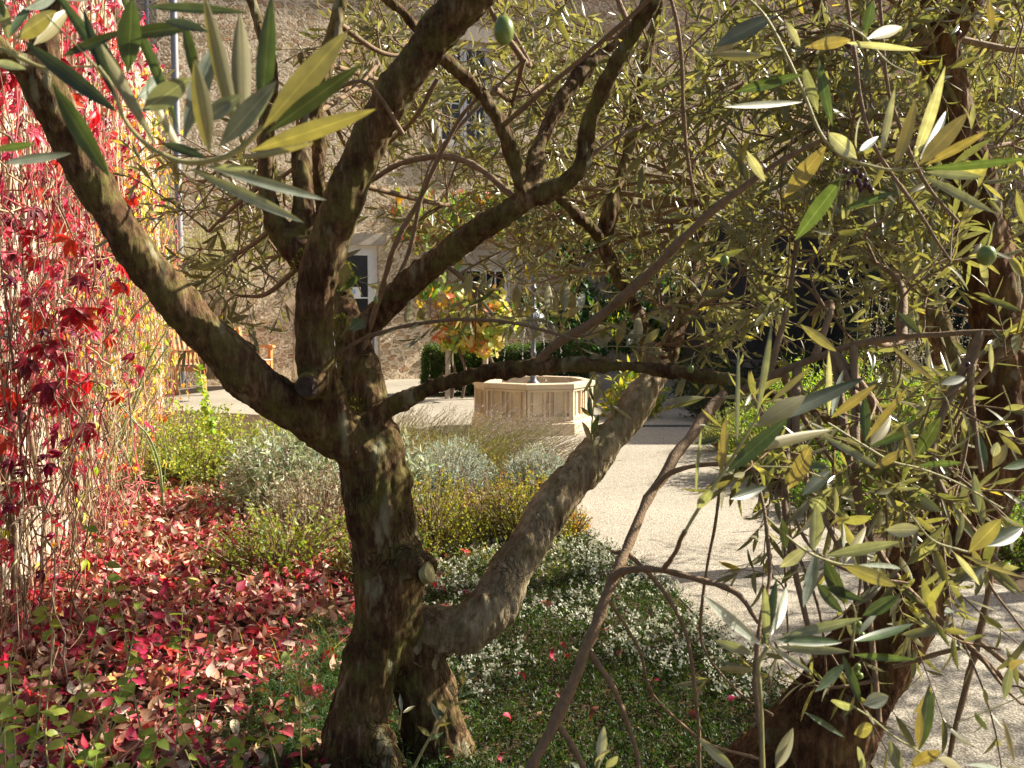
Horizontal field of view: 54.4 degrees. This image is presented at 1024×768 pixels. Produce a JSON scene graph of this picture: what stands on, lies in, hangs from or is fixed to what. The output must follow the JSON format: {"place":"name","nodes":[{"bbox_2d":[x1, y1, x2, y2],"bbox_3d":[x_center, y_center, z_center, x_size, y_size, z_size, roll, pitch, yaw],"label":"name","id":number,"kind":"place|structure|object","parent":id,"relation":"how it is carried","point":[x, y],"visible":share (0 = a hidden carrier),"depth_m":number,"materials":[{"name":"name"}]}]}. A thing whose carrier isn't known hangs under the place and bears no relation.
{"place":"outdoors","nodes":[
{"label":"outdoors","id":0,"kind":"place"},
{"bbox_2d":[0,404,1023,767],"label":"ground","id":1,"kind":"structure","parent":0,"point":[214,692],"depth_m":3.58,"materials":[{"name":"green plant"}]},
{"bbox_2d":[0,636,21,764],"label":"seedling","id":2,"kind":"object","parent":1,"relation":"on","point":[8,733],"visible":0.75,"depth_m":2.07,"materials":[{"name":"green plant"}]},
{"bbox_2d":[0,691,26,742],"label":"seedling","id":3,"kind":"object","parent":1,"relation":"on","point":[19,703],"visible":0.72,"depth_m":1.96,"materials":[{"name":"green plant"}]},
{"bbox_2d":[4,725,23,767],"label":"seedling","id":4,"kind":"object","parent":1,"relation":"on","point":[10,763],"visible":1,"depth_m":1.75,"materials":[{"name":"green plant"}]},
{"bbox_2d":[0,666,32,764],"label":"seedling","id":5,"kind":"object","parent":1,"relation":"on","point":[6,710],"visible":0.91,"depth_m":1.84,"materials":[{"name":"green plant"}]},
{"bbox_2d":[12,750,27,766],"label":"seedling","id":6,"kind":"object","parent":1,"relation":"on","point":[18,758],"visible":0.87,"depth_m":1.92,"materials":[{"name":"green plant"}]},
{"bbox_2d":[24,671,60,767],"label":"seedling","id":7,"kind":"object","parent":1,"relation":"on","point":[31,710],"visible":0.99,"depth_m":1.87,"materials":[{"name":"green plant"}]},
{"bbox_2d":[26,602,68,767],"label":"seedling","id":8,"kind":"object","parent":1,"relation":"on","point":[39,612],"visible":0.91,"depth_m":2.37,"materials":[{"name":"green plant"}]},
{"bbox_2d":[44,738,65,767],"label":"seedling","id":9,"kind":"object","parent":1,"relation":"on","point":[54,744],"visible":1,"depth_m":1.75,"materials":[{"name":"green plant"}]},
{"bbox_2d":[49,715,84,767],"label":"seedling","id":10,"kind":"object","parent":1,"relation":"on","point":[68,728],"visible":0.87,"depth_m":1.96,"materials":[{"name":"green plant"}]},
{"bbox_2d":[0,0,164,606],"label":"garden wall","id":11,"kind":"structure","parent":1,"relation":"on","point":[139,82],"depth_m":5.10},
{"bbox_2d":[0,0,198,727],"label":"virginia creeper","id":12,"kind":"object","parent":11,"relation":"attached to","point":[67,223],"visible":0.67,"depth_m":4.38,"materials":[{"name":"red plant"}]},
{"bbox_2d":[57,573,122,767],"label":"seedling","id":13,"kind":"object","parent":1,"relation":"on","point":[80,716],"visible":0.91,"depth_m":2.24,"materials":[{"name":"green plant"}]},
{"bbox_2d":[73,670,116,767],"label":"seedling","id":14,"kind":"object","parent":1,"relation":"on","point":[82,695],"visible":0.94,"depth_m":2.15,"materials":[{"name":"green plant"}]},
{"bbox_2d":[88,743,104,767],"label":"seedling","id":15,"kind":"object","parent":1,"relation":"on","point":[97,763],"visible":1,"depth_m":1.81,"materials":[{"name":"green plant"}]},
{"bbox_2d":[86,716,117,767],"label":"seedling","id":16,"kind":"object","parent":1,"relation":"on","point":[109,736],"visible":0.71,"depth_m":2.06,"materials":[{"name":"green plant"}]},
{"bbox_2d":[77,677,134,767],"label":"seedling","id":17,"kind":"object","parent":1,"relation":"on","point":[128,687],"visible":0.97,"depth_m":1.86,"materials":[{"name":"green plant"}]},
{"bbox_2d":[73,658,138,767],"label":"seedling","id":18,"kind":"object","parent":1,"relation":"on","point":[84,752],"visible":0.6,"depth_m":2.15,"materials":[{"name":"green plant"}]},
{"bbox_2d":[82,525,150,767],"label":"seedling","id":19,"kind":"object","parent":1,"relation":"on","point":[112,603],"visible":0.77,"depth_m":2.54,"materials":[{"name":"green plant"}]},
{"bbox_2d":[92,601,143,767],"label":"seedling","id":20,"kind":"object","parent":1,"relation":"on","point":[120,717],"visible":0.68,"depth_m":2.38,"materials":[{"name":"green plant"}]},
{"bbox_2d":[71,278,181,507],"bbox_3d":[-2.326,0.111,6.025,0.710,1.524,0.834,0,5,0],"label":"rose bush","id":21,"kind":"object","parent":1,"relation":"on","point":[152,440],"visible":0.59,"depth_m":6.23,"materials":[{"name":"brown plant"}]},
{"bbox_2d":[137,734,169,767],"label":"seedling","id":22,"kind":"object","parent":1,"relation":"on","point":[163,743],"visible":1,"depth_m":2.02,"materials":[{"name":"green plant"}]},
{"bbox_2d":[116,669,238,767],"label":"seedling","id":23,"kind":"object","parent":1,"relation":"on","point":[182,702],"visible":0.81,"depth_m":2.28,"materials":[{"name":"green plant"}]},
{"bbox_2d":[163,606,193,767],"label":"seedling","id":24,"kind":"object","parent":1,"relation":"on","point":[173,644],"visible":0.92,"depth_m":2.46,"materials":[{"name":"green plant"}]},
{"bbox_2d":[8,490,352,737],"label":"fallen leaves","id":25,"kind":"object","parent":1,"relation":"on","point":[182,605],"depth_m":4.07,"materials":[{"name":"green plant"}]},
{"bbox_2d":[162,690,201,767],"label":"seedling","id":26,"kind":"object","parent":1,"relation":"on","point":[168,700],"visible":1,"depth_m":2.06,"materials":[{"name":"green plant"}]},
{"bbox_2d":[156,722,217,767],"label":"seedling","id":27,"kind":"object","parent":1,"relation":"on","point":[162,762],"visible":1,"depth_m":2.11,"materials":[{"name":"green plant"}]},
{"bbox_2d":[185,750,196,767],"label":"seedling","id":28,"kind":"object","parent":1,"relation":"on","point":[191,756],"visible":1,"depth_m":1.88,"materials":[{"name":"green plant"}]},
{"bbox_2d":[114,399,276,484],"bbox_3d":[-2.351,0.461,7.469,1.287,0.643,1.339,0,5,0],"label":"round leaf bush","id":29,"kind":"object","parent":1,"relation":"on","point":[190,466],"visible":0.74,"depth_m":7.33,"materials":[{"name":"plant"}]},
{"bbox_2d":[186,579,214,767],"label":"seedling","id":30,"kind":"object","parent":1,"relation":"on","point":[191,582],"visible":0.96,"depth_m":2.67,"materials":[{"name":"green plant"}]},
{"bbox_2d":[193,353,216,434],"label":"trailing vine","id":31,"kind":"object","parent":1,"relation":"on","point":[210,426],"visible":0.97,"depth_m":6.47,"materials":[{"name":"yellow plant"}]},
{"bbox_2d":[231,705,244,712],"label":"fallen leaf","id":32,"kind":"object","parent":1,"relation":"on","point":[237,707],"visible":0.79,"depth_m":3.12,"materials":[{"name":"plant"}]},
{"bbox_2d":[225,736,258,767],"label":"seedling","id":33,"kind":"object","parent":1,"relation":"on","point":[233,741],"visible":1,"depth_m":2.17,"materials":[{"name":"green plant"}]},
{"bbox_2d":[197,419,341,520],"bbox_3d":[-1.409,0.539,6.365,1.108,0.654,1.111,0,5,0],"label":"sage shrub","id":34,"kind":"object","parent":1,"relation":"on","point":[285,457],"visible":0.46,"depth_m":6.21,"materials":[{"name":"green plant"}]},
{"bbox_2d":[255,703,287,767],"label":"seedling","id":35,"kind":"object","parent":1,"relation":"on","point":[272,718],"visible":1,"depth_m":2.29,"materials":[{"name":"green plant"}]},
{"bbox_2d":[192,498,351,583],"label":"oregano clump","id":36,"kind":"object","parent":1,"relation":"on","point":[273,554],"visible":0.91,"depth_m":4.86,"materials":[{"name":"green plant"}]},
{"bbox_2d":[217,415,330,472],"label":"lime bush","id":37,"kind":"object","parent":1,"relation":"on","point":[270,431],"visible":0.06,"depth_m":7.61,"materials":[{"name":"green plant"}]},
{"bbox_2d":[241,457,346,538],"bbox_3d":[-1.101,0.644,5.668,0.807,0.480,0.746,0,5,0],"label":"dried sage","id":38,"kind":"object","parent":1,"relation":"on","point":[329,500],"visible":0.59,"depth_m":5.61,"materials":[{"name":"brown plant"}]},
{"bbox_2d":[280,648,311,767],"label":"seedling","id":39,"kind":"object","parent":1,"relation":"on","point":[286,657],"visible":1,"depth_m":2.46,"materials":[{"name":"green plant"}]},
{"bbox_2d":[0,456,608,767],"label":"fallen leaves","id":40,"kind":"object","parent":1,"relation":"on","point":[126,740],"depth_m":3.87,"materials":[{"name":"red plant"}]},
{"bbox_2d":[141,436,581,579],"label":"herbs","id":41,"kind":"object","parent":1,"relation":"on","point":[459,553],"visible":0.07,"depth_m":5.48,"materials":[{"name":"green plant"}]},
{"bbox_2d":[321,525,439,581],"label":"oregano clump","id":42,"kind":"object","parent":1,"relation":"on","point":[340,568],"visible":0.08,"depth_m":4.74,"materials":[{"name":"green plant"}]},
{"bbox_2d":[181,603,613,767],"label":"creeping rosemary","id":43,"kind":"object","parent":1,"relation":"on","point":[331,678],"visible":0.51,"depth_m":3.16,"materials":[{"name":"green plant"}]},
{"bbox_2d":[399,426,443,504],"bbox_3d":[-0.747,0.542,6.564,0.636,0.555,0.634,0,5,0],"label":"lambs ear","id":44,"kind":"object","parent":1,"relation":"on","point":[415,463],"visible":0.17,"depth_m":6.54},
{"bbox_2d":[418,342,474,395],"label":"box hedge","id":45,"kind":"object","parent":1,"relation":"on","point":[432,365],"visible":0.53,"depth_m":14.34,"materials":[{"name":"green plant"}]},
{"bbox_2d":[392,400,501,457],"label":"lavender","id":46,"kind":"object","parent":1,"relation":"on","point":[416,428],"visible":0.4,"depth_m":8.64,"materials":[{"name":"beige plant"}]},
{"bbox_2d":[410,464,496,556],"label":"golden shrub","id":47,"kind":"object","parent":1,"relation":"on","point":[439,528],"visible":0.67,"depth_m":5.28,"materials":[{"name":"yellow plant"}]},
{"bbox_2d":[418,435,499,496],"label":"silver shrub","id":48,"kind":"object","parent":1,"relation":"on","point":[457,467],"visible":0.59,"depth_m":6.87,"materials":[{"name":"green plant"}]},
{"bbox_2d":[435,467,528,536],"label":"russet shrub","id":49,"kind":"object","parent":1,"relation":"on","point":[480,504],"visible":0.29,"depth_m":5.66,"materials":[{"name":"brown plant"}]},
{"bbox_2d":[0,0,970,767],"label":"olive tree","id":50,"kind":"object","parent":1,"relation":"on","point":[402,644],"visible":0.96,"depth_m":2.68,"materials":[{"name":"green plant"}]},
{"bbox_2d":[404,398,589,473],"bbox_3d":[-0.116,0.403,7.986,1.689,0.544,1.672,0,5,0],"label":"lavender","id":51,"kind":"object","parent":1,"relation":"on","point":[493,439],"visible":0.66,"depth_m":7.81,"materials":[{"name":"green plant"}]},
{"bbox_2d":[465,461,579,543],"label":"golden shrub","id":52,"kind":"object","parent":1,"relation":"on","point":[509,527],"visible":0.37,"depth_m":5.36,"materials":[{"name":"yellow plant"}]},
{"bbox_2d":[496,441,564,492],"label":"silver shrub","id":53,"kind":"object","parent":1,"relation":"on","point":[545,468],"visible":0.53,"depth_m":6.93,"materials":[{"name":"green plant"}]},
{"bbox_2d":[471,338,591,393],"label":"box hedge","id":54,"kind":"object","parent":1,"relation":"on","point":[516,354],"visible":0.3,"depth_m":14.45,"materials":[{"name":"green plant"}]},
{"bbox_2d":[471,423,622,484],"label":"lavender","id":55,"kind":"object","parent":1,"relation":"on","point":[564,447],"visible":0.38,"depth_m":7.34,"materials":[{"name":"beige plant"}]},
{"bbox_2d":[122,0,1023,386],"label":"stone house","id":56,"kind":"structure","parent":1,"relation":"on","point":[370,240],"depth_m":17.32,"materials":[{"name":"stone"}]},
{"bbox_2d":[333,233,384,367],"bbox_3d":[-3.011,-1.317,17.104,1.687,2.538,0.230,-2,5,-26],"label":"door","id":57,"kind":"structure","parent":56,"relation":"in","point":[365,260],"depth_m":17.31,"materials":[{"name":"blue paint"}]},
{"bbox_2d":[390,187,524,327],"bbox_3d":[-0.873,-2.270,17.814,2.626,2.645,0.400,-2,5,-27],"label":"wall vine","id":58,"kind":"object","parent":56,"relation":"attached to","point":[424,294],"depth_m":17.64,"materials":[{"name":"green plant"}]},
{"bbox_2d":[430,26,501,154],"bbox_3d":[-0.840,-5.250,17.823,1.507,2.246,0.290,-2,5,-26],"label":"window","id":59,"kind":"structure","parent":56,"relation":"in","point":[474,30],"depth_m":17.89,"materials":[{"name":"grey glass"}]},
{"bbox_2d":[451,250,523,337],"bbox_3d":[-0.494,-1.645,18.277,1.524,1.597,0.290,-2,5,-26],"label":"window","id":60,"kind":"structure","parent":56,"relation":"in","point":[476,253],"depth_m":18.31,"materials":[{"name":"white paint"}]},
{"bbox_2d":[508,173,699,356],"bbox_3d":[1.800,-2.299,19.110,4.447,3.632,0.370,-2,5,-26],"label":"ivy","id":61,"kind":"object","parent":56,"relation":"attached to","point":[573,323],"visible":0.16,"depth_m":19.09,"materials":[{"name":"green plant"}]},
{"bbox_2d":[599,18,1023,364],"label":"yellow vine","id":62,"kind":"object","parent":56,"relation":"attached to","point":[612,320],"visible":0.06,"depth_m":19.70,"materials":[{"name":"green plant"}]},
{"bbox_2d":[828,10,891,134],"bbox_3d":[7.599,-6.711,21.870,1.937,2.634,0.230,-2,5,-26],"label":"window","id":63,"kind":"structure","parent":56,"relation":"in","point":[873,104],"depth_m":21.84,"materials":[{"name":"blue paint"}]},
{"bbox_2d":[556,505,593,537],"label":"orange tuft","id":64,"kind":"object","parent":1,"relation":"on","point":[575,517],"visible":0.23,"depth_m":5.60,"materials":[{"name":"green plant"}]},
{"bbox_2d":[388,497,799,767],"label":"ground cover","id":65,"kind":"object","parent":1,"relation":"on","point":[621,746],"visible":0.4,"depth_m":3.38,"materials":[{"name":"green plant"}]},
{"bbox_2d":[589,706,598,720],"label":"fallen leaf","id":66,"kind":"object","parent":65,"relation":"on","point":[593,709],"visible":1,"depth_m":3.01,"materials":[{"name":"brown plant"}]},
{"bbox_2d":[688,709,696,719],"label":"fallen leaf","id":67,"kind":"object","parent":65,"relation":"on","point":[692,713],"visible":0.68,"depth_m":2.97,"materials":[{"name":"brown plant"}]},
{"bbox_2d":[728,695,738,702],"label":"fallen leaf","id":68,"kind":"object","parent":65,"relation":"on","point":[731,698],"visible":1,"depth_m":3.07,"materials":[{"name":"pink plant"}]},
{"bbox_2d":[424,493,781,705],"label":"white flowers","id":69,"kind":"object","parent":1,"relation":"on","point":[633,649],"visible":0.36,"depth_m":3.93,"materials":[{"name":"white plant"}]},
{"bbox_2d":[594,354,670,417],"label":"yellow shrub","id":70,"kind":"object","parent":1,"relation":"on","point":[623,382],"visible":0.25,"depth_m":11.57,"materials":[{"name":"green plant"}]},
{"bbox_2d":[664,351,748,407],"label":"dark shrub","id":71,"kind":"object","parent":1,"relation":"on","point":[687,388],"visible":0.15,"depth_m":12.92,"materials":[{"name":"green plant"}]},
{"bbox_2d":[678,373,753,419],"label":"dark shrub","id":72,"kind":"object","parent":1,"relation":"on","point":[697,410],"visible":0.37,"depth_m":11.37,"materials":[{"name":"green plant"}]},
{"bbox_2d":[693,402,755,451],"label":"perennial","id":73,"kind":"object","parent":1,"relation":"on","point":[715,443],"visible":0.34,"depth_m":8.91,"materials":[{"name":"green plant"}]},
{"bbox_2d":[517,0,1023,474],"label":"olive tree","id":74,"kind":"object","parent":1,"relation":"on","point":[950,350],"visible":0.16,"depth_m":4.84,"materials":[{"name":"green plant"}]},
{"bbox_2d":[717,379,840,477],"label":"bushy perennial","id":75,"kind":"object","parent":1,"relation":"on","point":[746,426],"visible":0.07,"depth_m":7.52,"materials":[{"name":"green plant"}]},
{"bbox_2d":[565,0,1023,767],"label":"olive tree","id":76,"kind":"object","parent":1,"relation":"on","point":[837,700],"visible":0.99,"depth_m":2.28,"materials":[{"name":"green plant"}]},
{"bbox_2d":[742,353,847,446],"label":"bushy perennial","id":77,"kind":"object","parent":1,"relation":"on","point":[809,386],"visible":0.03,"depth_m":8.59,"materials":[{"name":"green plant"}]},
{"bbox_2d":[751,345,862,406],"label":"dark shrub","id":78,"kind":"object","parent":1,"relation":"on","point":[794,360],"visible":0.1,"depth_m":12.51,"materials":[{"name":"green plant"}]},
{"bbox_2d":[683,209,966,366],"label":"dark shed","id":79,"kind":"structure","parent":1,"relation":"on","point":[758,345],"depth_m":14.96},
{"bbox_2d":[789,445,893,519],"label":"perennial","id":80,"kind":"object","parent":1,"relation":"on","point":[800,486],"visible":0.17,"depth_m":6.21,"materials":[{"name":"green plant"}]},
{"bbox_2d":[792,350,917,478],"bbox_3d":[2.552,0.243,7.345,1.094,1.035,1.199,-3,5,-31],"label":"bushy perennial","id":81,"kind":"object","parent":1,"relation":"on","point":[848,396],"visible":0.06,"depth_m":7.26,"materials":[{"name":"green plant"}]},
{"bbox_2d":[834,200,971,402],"bbox_3d":[5.282,-1.128,13.183,2.095,2.865,2.073,0,5,0],"label":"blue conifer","id":82,"kind":"object","parent":1,"relation":"on","point":[954,309],"visible":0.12,"depth_m":13.07,"materials":[{"name":"green plant"}]},
{"bbox_2d":[873,349,966,466],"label":"bushy perennial","id":83,"kind":"object","parent":1,"relation":"on","point":[918,401],"visible":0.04,"depth_m":7.01,"materials":[{"name":"green plant"}]},
{"bbox_2d":[822,76,1023,348],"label":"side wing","id":84,"kind":"structure","parent":1,"relation":"on","point":[1010,202],"depth_m":13.86,"materials":[{"name":"beige stone"}]},
{"bbox_2d":[906,454,1023,520],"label":"perennial","id":85,"kind":"object","parent":1,"relation":"on","point":[1017,507],"visible":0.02,"depth_m":5.72,"materials":[{"name":"green plant"}]},
{"bbox_2d":[975,512,1023,570],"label":"perennial","id":86,"kind":"object","parent":1,"relation":"on","point":[1015,556],"visible":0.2,"depth_m":4.95,"materials":[{"name":"green plant"}]},
{"bbox_2d":[165,371,1023,767],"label":"gravel path","id":87,"kind":"structure","parent":0,"point":[611,499],"depth_m":5.13,"materials":[{"name":"beige gravel"}]},
{"bbox_2d":[165,210,259,378],"bbox_3d":[-4.101,-1.231,13.537,1.518,2.328,1.453,0,5,0],"label":"feathery shrub","id":88,"kind":"object","parent":87,"relation":"on","point":[209,373],"visible":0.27,"depth_m":13.50,"materials":[{"name":"green plant"}]},
{"bbox_2d":[166,327,275,395],"bbox_3d":[-4.440,-0.380,15.316,0.704,0.950,1.820,2,5,19],"label":"wooden bench","id":89,"kind":"object","parent":87,"relation":"on","point":[269,360],"visible":0.28,"depth_m":14.57,"materials":[{"name":"orange wood"}]},
{"bbox_2d":[431,284,518,398],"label":"grapevine","id":90,"kind":"object","parent":87,"relation":"on","point":[482,346],"visible":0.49,"depth_m":13.71,"materials":[{"name":"yellow plant"}]},
{"bbox_2d":[472,256,594,436],"bbox_3d":[0.225,-0.438,10.458,1.220,1.830,1.220,-1,5,-15],"label":"stone fountain","id":91,"kind":"object","parent":87,"relation":"on","point":[555,393],"visible":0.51,"depth_m":10.02,"materials":[{"name":"stone"}]},
{"bbox_2d":[642,425,691,426],"bbox_3d":[1.450,0.455,10.699,1.100,0.032,0.020,0,5,0],"label":"path joint strip","id":92,"kind":"object","parent":87,"relation":"on","point":[666,425],"visible":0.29,"depth_m":10.69,"materials":[{"name":"paint"}]},
{"bbox_2d":[699,360,934,400],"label":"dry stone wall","id":93,"kind":"structure","parent":87,"relation":"on","point":[748,365],"depth_m":13.63,"materials":[{"name":"grey stone"}]},
{"bbox_2d":[832,280,969,432],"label":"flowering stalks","id":94,"kind":"object","parent":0,"point":[909,350],"visible":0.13,"depth_m":7.90,"materials":[{"name":"plant"}]}
]}

